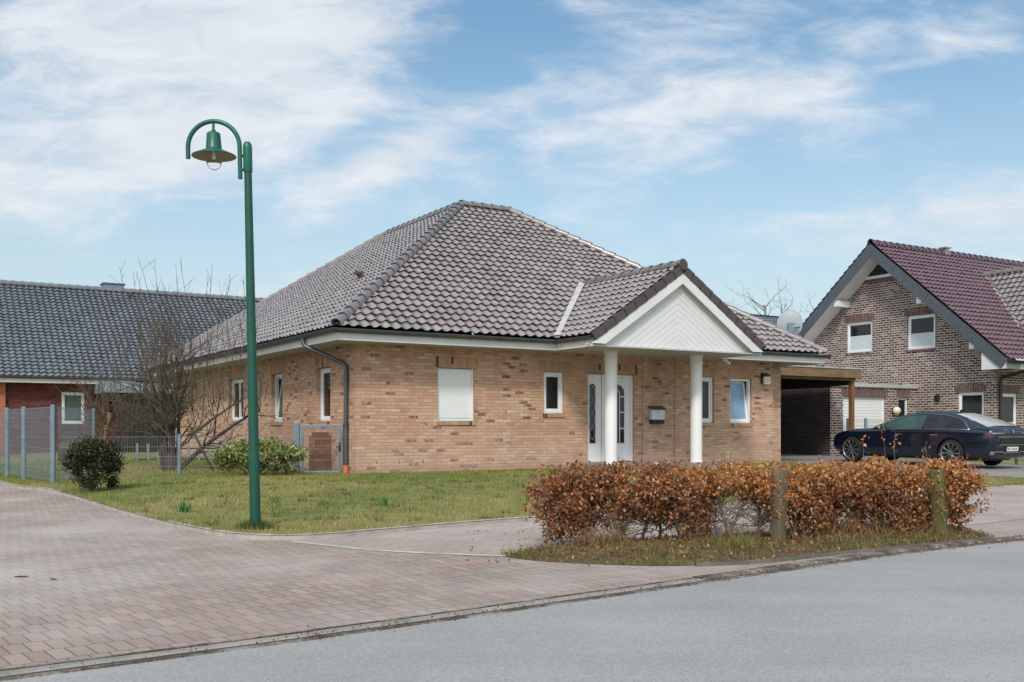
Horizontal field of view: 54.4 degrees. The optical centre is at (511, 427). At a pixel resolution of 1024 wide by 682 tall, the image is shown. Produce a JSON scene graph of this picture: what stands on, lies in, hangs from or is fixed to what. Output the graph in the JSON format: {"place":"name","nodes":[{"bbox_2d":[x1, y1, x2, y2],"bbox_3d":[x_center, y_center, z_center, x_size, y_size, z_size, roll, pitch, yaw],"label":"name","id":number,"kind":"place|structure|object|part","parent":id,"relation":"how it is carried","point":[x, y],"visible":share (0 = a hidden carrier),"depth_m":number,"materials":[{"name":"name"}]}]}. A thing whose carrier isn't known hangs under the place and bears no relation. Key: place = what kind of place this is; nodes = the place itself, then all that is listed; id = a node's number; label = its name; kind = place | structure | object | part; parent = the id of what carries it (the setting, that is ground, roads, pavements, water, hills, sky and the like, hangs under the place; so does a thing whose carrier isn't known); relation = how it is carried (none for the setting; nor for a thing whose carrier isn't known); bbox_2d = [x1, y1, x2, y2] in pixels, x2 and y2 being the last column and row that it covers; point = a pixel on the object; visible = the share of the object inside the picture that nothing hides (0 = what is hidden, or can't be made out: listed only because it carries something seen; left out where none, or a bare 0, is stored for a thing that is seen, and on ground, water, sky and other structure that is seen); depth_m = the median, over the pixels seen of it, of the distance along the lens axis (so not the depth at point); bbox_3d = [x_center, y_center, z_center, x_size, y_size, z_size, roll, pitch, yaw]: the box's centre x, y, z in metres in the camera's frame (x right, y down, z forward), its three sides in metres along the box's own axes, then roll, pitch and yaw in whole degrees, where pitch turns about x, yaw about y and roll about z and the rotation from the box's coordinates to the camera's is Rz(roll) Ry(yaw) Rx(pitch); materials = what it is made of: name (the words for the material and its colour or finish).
{"place":"outdoors","nodes":[
{"label":"outdoors","id":0,"kind":"place"},
{"bbox_2d":[228,518,283,529],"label":"grass tuft","id":1,"kind":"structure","parent":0,"point":[255,525],"depth_m":10.71,"materials":[{"name":"green plant"}]},
{"bbox_2d":[0,484,1023,676],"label":"paved street","id":2,"kind":"structure","parent":0,"point":[122,583],"depth_m":7.38,"materials":[{"name":"brick"}]},
{"bbox_2d":[0,480,1023,539],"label":"lawn kerb","id":3,"kind":"structure","parent":2,"relation":"on","point":[232,534],"depth_m":11.18,"materials":[{"name":"concrete"}]},
{"bbox_2d":[500,523,988,565],"bbox_3d":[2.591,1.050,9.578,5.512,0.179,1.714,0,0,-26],"label":"grass strip","id":4,"kind":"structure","parent":2,"relation":"on","point":[748,541],"depth_m":9.00,"materials":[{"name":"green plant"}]},
{"bbox_2d":[466,524,1023,568],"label":"fallen leaves","id":5,"kind":"object","parent":4,"relation":"on","point":[681,545],"visible":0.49,"depth_m":9.02,"materials":[{"name":"brown plant"}]},
{"bbox_2d":[558,509,934,547],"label":"dry bed grass","id":6,"kind":"structure","parent":4,"relation":"on","point":[607,536],"depth_m":9.60,"materials":[{"name":"plant"}]},
{"bbox_2d":[521,426,995,547],"bbox_3d":[2.590,0.611,9.773,5.182,1.259,1.330,0,0,-16],"label":"beech hedge","id":7,"kind":"object","parent":4,"relation":"on","point":[820,494],"visible":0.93,"depth_m":9.53,"materials":[{"name":"brown plant"}]},
{"bbox_2d":[770,469,787,542],"bbox_3d":[2.498,0.793,9.326,0.154,0.794,0.152,1,1,-36],"label":"wooden post","id":8,"kind":"object","parent":4,"relation":"on","point":[777,528],"visible":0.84,"depth_m":9.26,"materials":[{"name":"brown wood"}]},
{"bbox_2d":[927,469,947,535],"bbox_3d":[4.386,0.813,10.252,0.172,0.754,0.175,-3,0,38],"label":"wooden post","id":9,"kind":"object","parent":4,"relation":"on","point":[940,524],"visible":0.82,"depth_m":10.18,"materials":[{"name":"brown wood"}]},
{"bbox_2d":[694,535,994,566],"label":"bed kerb","id":10,"kind":"structure","parent":2,"relation":"on","point":[781,559],"depth_m":8.73,"materials":[{"name":"grey concrete"}]},
{"bbox_2d":[0,451,1023,534],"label":"lawn","id":11,"kind":"structure","parent":0,"point":[355,510],"depth_m":14.42,"materials":[{"name":"green plant"}]},
{"bbox_2d":[0,404,55,484],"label":"fence","id":12,"kind":"object","parent":11,"relation":"on","point":[5,442],"visible":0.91,"depth_m":20.57,"materials":[{"name":"grey metal"}]},
{"bbox_2d":[57,443,71,461],"bbox_3d":[-12.548,0.692,28.987,1.352,0.716,0.758,0,0,-32],"label":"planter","id":13,"kind":"object","parent":11,"relation":"on","point":[61,452],"visible":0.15,"depth_m":28.55,"materials":[{"name":"grey"}]},
{"bbox_2d":[57,407,95,479],"bbox_3d":[-9.071,0.364,20.736,0.075,1.612,3.669,0,0,-12],"label":"fence","id":14,"kind":"object","parent":11,"relation":"on","point":[80,421],"visible":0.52,"depth_m":20.90,"materials":[{"name":"grey metal"}]},
{"bbox_2d":[37,334,136,443],"bbox_3d":[-11.000,-0.680,25.898,2.499,3.581,2.251,0,0,-34],"label":"young tree","id":15,"kind":"object","parent":11,"relation":"on","point":[104,429],"visible":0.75,"depth_m":25.78,"materials":[{"name":"brown plant"}]},
{"bbox_2d":[59,433,126,491],"bbox_3d":[-6.985,0.605,16.579,1.058,1.035,0.978,0,0,-25],"label":"round bush","id":16,"kind":"object","parent":11,"relation":"on","point":[89,453],"visible":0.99,"depth_m":16.42,"materials":[{"name":"green plant"}]},
{"bbox_2d":[94,382,172,452],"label":"garden shed","id":17,"kind":"structure","parent":11,"relation":"on","point":[131,439],"depth_m":37.06,"materials":[{"name":"brown wood"}]},
{"bbox_2d":[0,279,281,455],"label":"red brick house","id":18,"kind":"structure","parent":11,"relation":"on","point":[41,323],"depth_m":40.10,"materials":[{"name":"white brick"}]},
{"bbox_2d":[61,392,83,425],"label":"window","id":19,"kind":"structure","parent":18,"relation":"in","point":[64,403],"depth_m":38.00,"materials":[{"name":"white plastic"}]},
{"bbox_2d":[0,455,351,489],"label":"garden grass","id":20,"kind":"structure","parent":11,"relation":"on","point":[159,470],"depth_m":20.75,"materials":[{"name":"green plant"}]},
{"bbox_2d":[62,433,289,478],"bbox_3d":[-6.532,0.624,19.594,4.256,1.012,0.092,0,0,-20],"label":"fence","id":21,"kind":"object","parent":11,"relation":"on","point":[178,446],"visible":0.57,"depth_m":19.58,"materials":[{"name":"grey metal"}]},
{"bbox_2d":[135,440,220,460],"bbox_3d":[-9.207,0.693,27.566,2.350,0.674,0.041,0,0,-13],"label":"picket fence","id":22,"kind":"object","parent":11,"relation":"on","point":[147,459],"visible":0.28,"depth_m":27.42,"materials":[{"name":"grey metal"}]},
{"bbox_2d":[175,500,194,512],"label":"sprouting bulbs","id":23,"kind":"object","parent":11,"relation":"on","point":[185,508],"visible":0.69,"depth_m":12.61,"materials":[{"name":"green plant"}]},
{"bbox_2d":[76,258,302,470],"bbox_3d":[-7.484,-1.283,21.332,5.108,5.065,4.257,0,0,22],"label":"fruit tree","id":24,"kind":"object","parent":11,"relation":"on","point":[165,427],"visible":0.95,"depth_m":21.46,"materials":[{"name":"brown plant"}]},
{"bbox_2d":[190,427,213,470],"bbox_3d":[-6.625,0.515,21.350,0.612,1.059,0.060,0,0,10],"label":"wooden pole","id":25,"kind":"object","parent":11,"relation":"on","point":[203,452],"visible":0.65,"depth_m":21.33,"materials":[{"name":"brown wood"}]},
{"bbox_2d":[186,119,260,524],"bbox_3d":[-3.132,-1.066,10.790,0.728,4.555,0.472,-1,0,0],"label":"street lamp","id":26,"kind":"object","parent":11,"relation":"on","point":[213,154],"visible":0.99,"depth_m":10.75,"materials":[{"name":"green metal"}]},
{"bbox_2d":[206,434,311,474],"bbox_3d":[-4.924,0.561,19.319,2.015,0.895,1.347,0,0,0],"label":"laurel bush","id":27,"kind":"object","parent":11,"relation":"on","point":[238,451],"visible":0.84,"depth_m":19.14,"materials":[{"name":"green plant"}]},
{"bbox_2d":[294,423,343,472],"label":"garden gate","id":28,"kind":"structure","parent":11,"relation":"on","point":[297,434],"depth_m":20.31,"materials":[{"name":"grey metal"}]},
{"bbox_2d":[309,432,331,470],"bbox_3d":[-4.035,0.540,21.152,0.480,0.860,0.300,0,0,-36],"label":"brick stack","id":29,"kind":"object","parent":11,"relation":"on","point":[318,447],"visible":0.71,"depth_m":21.00,"materials":[{"name":"red brick"}]},
{"bbox_2d":[381,493,392,506],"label":"sprouting bulbs","id":30,"kind":"object","parent":11,"relation":"on","point":[384,502],"visible":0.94,"depth_m":13.30,"materials":[{"name":"green plant"}]},
{"bbox_2d":[143,200,831,473],"bbox_3d":[-1.710,-2.601,29.369,13.878,7.302,18.604,0,0,-32],"label":"bungalow","id":31,"kind":"object","parent":11,"relation":"on","point":[571,348],"visible":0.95,"depth_m":22.62,"materials":[{"name":"brick"}]},
{"bbox_2d":[228,369,243,423],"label":"window","id":32,"kind":"structure","parent":31,"relation":"in","point":[239,406],"depth_m":27.38,"materials":[{"name":"white plastic"}]},
{"bbox_2d":[270,363,283,424],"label":"window","id":33,"kind":"structure","parent":31,"relation":"in","point":[278,403],"depth_m":24.51,"materials":[{"name":"white plastic"}]},
{"bbox_2d":[315,357,331,424],"bbox_3d":[-4.021,-0.786,21.570,0.200,1.477,1.020,0,0,-32],"label":"window","id":34,"kind":"structure","parent":31,"relation":"in","point":[320,362],"depth_m":21.72,"materials":[{"name":"white plastic"}]},
{"bbox_2d":[434,356,477,424],"bbox_3d":[-1.221,-0.772,21.255,1.080,1.447,0.190,0,0,-32],"label":"window","id":35,"kind":"structure","parent":31,"relation":"in","point":[455,386],"depth_m":21.25,"materials":[{"name":"white plastic"}]},
{"bbox_2d":[540,361,567,416],"bbox_3d":[0.921,-0.856,22.555,0.750,1.257,0.160,0,0,-32],"label":"window","id":36,"kind":"structure","parent":31,"relation":"in","point":[552,370],"depth_m":22.58,"materials":[{"name":"white plastic"}]},
{"bbox_2d":[604,378,629,460],"bbox_3d":[2.485,-0.182,23.530,0.767,1.959,0.119,0,0,-32],"label":"door","id":37,"kind":"structure","parent":31,"relation":"in","point":[623,384],"depth_m":23.61,"materials":[{"name":"white plastic"}]},
{"bbox_2d":[648,406,665,423],"bbox_3d":[3.498,-0.300,24.005,0.450,0.440,0.152,0,0,-32],"label":"letterbox","id":38,"kind":"object","parent":31,"relation":"attached to","point":[656,414],"visible":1,"depth_m":23.95,"materials":[{"name":"metal"}]},
{"bbox_2d":[689,367,716,425],"bbox_3d":[4.747,-0.762,24.915,0.940,1.467,0.170,0,0,-32],"label":"window","id":39,"kind":"structure","parent":31,"relation":"in","point":[707,373],"depth_m":25.04,"materials":[{"name":"white plastic"}]},
{"bbox_2d":[727,369,754,425],"bbox_3d":[5.781,-0.752,25.702,0.950,1.467,0.430,0,0,-32],"label":"window","id":40,"kind":"structure","parent":31,"relation":"in","point":[739,402],"depth_m":25.70,"materials":[{"name":"white plastic"}]},
{"bbox_2d":[760,373,770,383],"bbox_3d":[6.605,-1.265,25.912,0.250,0.290,0.134,0,0,-32],"label":"house number lamp","id":41,"kind":"object","parent":31,"relation":"attached to","point":[764,378],"visible":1,"depth_m":25.87,"materials":[{"name":"white plastic"}]},
{"bbox_2d":[751,314,778,325],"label":"house","id":42,"kind":"structure","parent":11,"relation":"on","point":[771,319],"depth_m":54.98,"materials":[{"name":"grey brick"}]},
{"bbox_2d":[726,278,816,320],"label":"distant tree","id":43,"kind":"object","parent":11,"relation":"on","point":[763,306],"visible":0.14,"depth_m":59.94,"materials":[{"name":"brown plant"}]},
{"bbox_2d":[781,383,917,455],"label":"brick garage","id":44,"kind":"structure","parent":11,"relation":"on","point":[812,420],"depth_m":33.65,"materials":[{"name":"brown brick"}]},
{"bbox_2d":[843,397,883,430],"bbox_3d":[11.839,-0.033,33.625,2.142,1.966,0.060,0,0,-32],"label":"garage door","id":45,"kind":"structure","parent":44,"relation":"in","point":[871,408],"depth_m":33.76,"materials":[{"name":"white plastic"}]},
{"bbox_2d":[892,407,900,414],"bbox_3d":[13.205,-0.570,34.183,0.270,0.270,0.283,0,0,-32],"label":"globe wall lamp","id":46,"kind":"object","parent":44,"relation":"attached to","point":[896,410],"visible":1,"depth_m":34.09,"materials":[{"name":"beige glass"}]},
{"bbox_2d":[898,398,906,416],"bbox_3d":[13.563,-0.037,34.701,0.540,1.975,0.060,0,0,-32],"label":"side door","id":47,"kind":"structure","parent":44,"relation":"in","point":[902,402],"depth_m":34.74,"materials":[{"name":"white plastic"}]},
{"bbox_2d":[790,239,1023,428],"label":"gabled house","id":48,"kind":"structure","parent":11,"relation":"on","point":[942,328],"depth_m":35.30,"materials":[{"name":"brown brick"}]},
{"bbox_2d":[844,314,873,355],"bbox_3d":[12.989,-3.462,37.160,0.170,1.507,1.370,0,0,-32],"label":"window","id":49,"kind":"structure","parent":48,"relation":"in","point":[859,332],"depth_m":37.19,"materials":[{"name":"white plastic"}]},
{"bbox_2d":[862,254,909,283],"bbox_3d":[13.515,-5.829,36.155,0.046,1.039,2.200,0,0,-32],"label":"attic window","id":50,"kind":"structure","parent":48,"relation":"in","point":[878,274],"depth_m":36.32,"materials":[{"name":"white plastic"}]},
{"bbox_2d":[904,306,935,351],"bbox_3d":[14.372,-3.442,34.909,0.170,1.567,1.330,0,0,-32],"label":"window","id":51,"kind":"structure","parent":48,"relation":"in","point":[921,328],"depth_m":34.96,"materials":[{"name":"white plastic"}]},
{"bbox_2d":[955,383,985,414],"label":"window","id":52,"kind":"structure","parent":48,"relation":"in","point":[971,396],"depth_m":33.29,"materials":[{"name":"white plastic"}]},
{"bbox_2d":[1002,385,1019,424],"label":"window","id":53,"kind":"structure","parent":48,"relation":"in","point":[1009,400],"depth_m":33.04,"materials":[{"name":"white plastic"}]},
{"bbox_2d":[1009,425,1023,464],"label":"drive fence","id":54,"kind":"object","parent":11,"relation":"on","point":[1016,460],"visible":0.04,"depth_m":27.57,"materials":[{"name":"grey metal"}]},
{"bbox_2d":[0,0,1023,392],"label":"sky","id":55,"kind":"structure","parent":0,"point":[762,143],"materials":[{"name":"blue"}]},
{"bbox_2d":[2,541,1023,681],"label":"road","id":56,"kind":"structure","parent":0,"point":[951,615],"depth_m":5.37,"materials":[{"name":"grey asphalt"}]},
{"bbox_2d":[0,539,1022,681],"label":"gutter dirt","id":57,"kind":"structure","parent":56,"relation":"on","point":[275,643],"depth_m":5.78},
{"bbox_2d":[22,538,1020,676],"bbox_3d":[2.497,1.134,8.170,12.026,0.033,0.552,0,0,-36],"label":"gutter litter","id":58,"kind":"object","parent":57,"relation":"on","point":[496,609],"visible":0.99,"depth_m":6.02,"materials":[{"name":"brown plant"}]},
{"bbox_2d":[0,536,1023,677],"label":"gutter strip","id":59,"kind":"object","parent":56,"relation":"on","point":[11,673],"visible":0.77,"depth_m":5.47,"materials":[{"name":"concrete"}]},
{"bbox_2d":[693,536,1022,580],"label":"gutter dirt","id":60,"kind":"structure","parent":59,"relation":"on","point":[721,575],"depth_m":8.62,"materials":[{"name":"brown soil"}]},
{"bbox_2d":[0,535,1023,670],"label":"kerb joint","id":61,"kind":"object","parent":56,"relation":"on","point":[100,657],"visible":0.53,"depth_m":5.51,"materials":[{"name":"grey concrete"}]},
{"bbox_2d":[290,487,1023,556],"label":"path","id":62,"kind":"structure","parent":0,"point":[1007,504],"depth_m":10.58,"materials":[{"name":"grey concrete"}]},
{"bbox_2d":[292,541,505,555],"bbox_3d":[-1.107,1.147,9.275,2.513,0.027,0.282,0,0,26],"label":"path edging","id":63,"kind":"object","parent":62,"relation":"on","point":[395,550],"visible":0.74,"depth_m":9.13,"materials":[{"name":"concrete"}]},
{"bbox_2d":[777,310,802,366],"bbox_3d":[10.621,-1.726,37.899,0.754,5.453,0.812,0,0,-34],"label":"satellite dish","id":64,"kind":"object","parent":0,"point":[791,321],"visible":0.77,"depth_m":37.77,"materials":[{"name":"white metal"}]},
{"bbox_2d":[781,454,1023,477],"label":"driveway","id":65,"kind":"structure","parent":0,"point":[1009,470],"depth_m":27.18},
{"bbox_2d":[781,365,862,429],"bbox_3d":[6.889,-0.412,32.725,5.815,2.845,7.030,0,0,-32],"label":"carport","id":66,"kind":"object","parent":65,"relation":"on","point":[796,376],"visible":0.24,"depth_m":30.90,"materials":[{"name":"brown wood"}]},
{"bbox_2d":[846,418,891,457],"bbox_3d":[11.834,0.394,32.199,2.461,1.352,0.660,0,0,-35],"label":"drive fence","id":67,"kind":"object","parent":65,"relation":"on","point":[865,420],"visible":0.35,"depth_m":31.68,"materials":[{"name":"grey metal"}]},
{"bbox_2d":[834,410,1023,465],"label":"parked car","id":68,"kind":"object","parent":65,"relation":"on","point":[986,439],"visible":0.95,"depth_m":25.72,"materials":[{"name":"blue paint"}]},
{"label":"side window","id":69,"kind":"part","parent":68,"relation":"part of","materials":[{"name":"teal glass"}]},
{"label":"side window","id":70,"kind":"part","parent":68,"relation":"part of","materials":[{"name":"grey glass"}]},
{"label":"quarter window","id":71,"kind":"part","parent":68,"relation":"part of","materials":[{"name":"grey glass"}]},
{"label":"rear window","id":72,"kind":"part","parent":68,"relation":"part of","materials":[{"name":"glass"}]}
]}

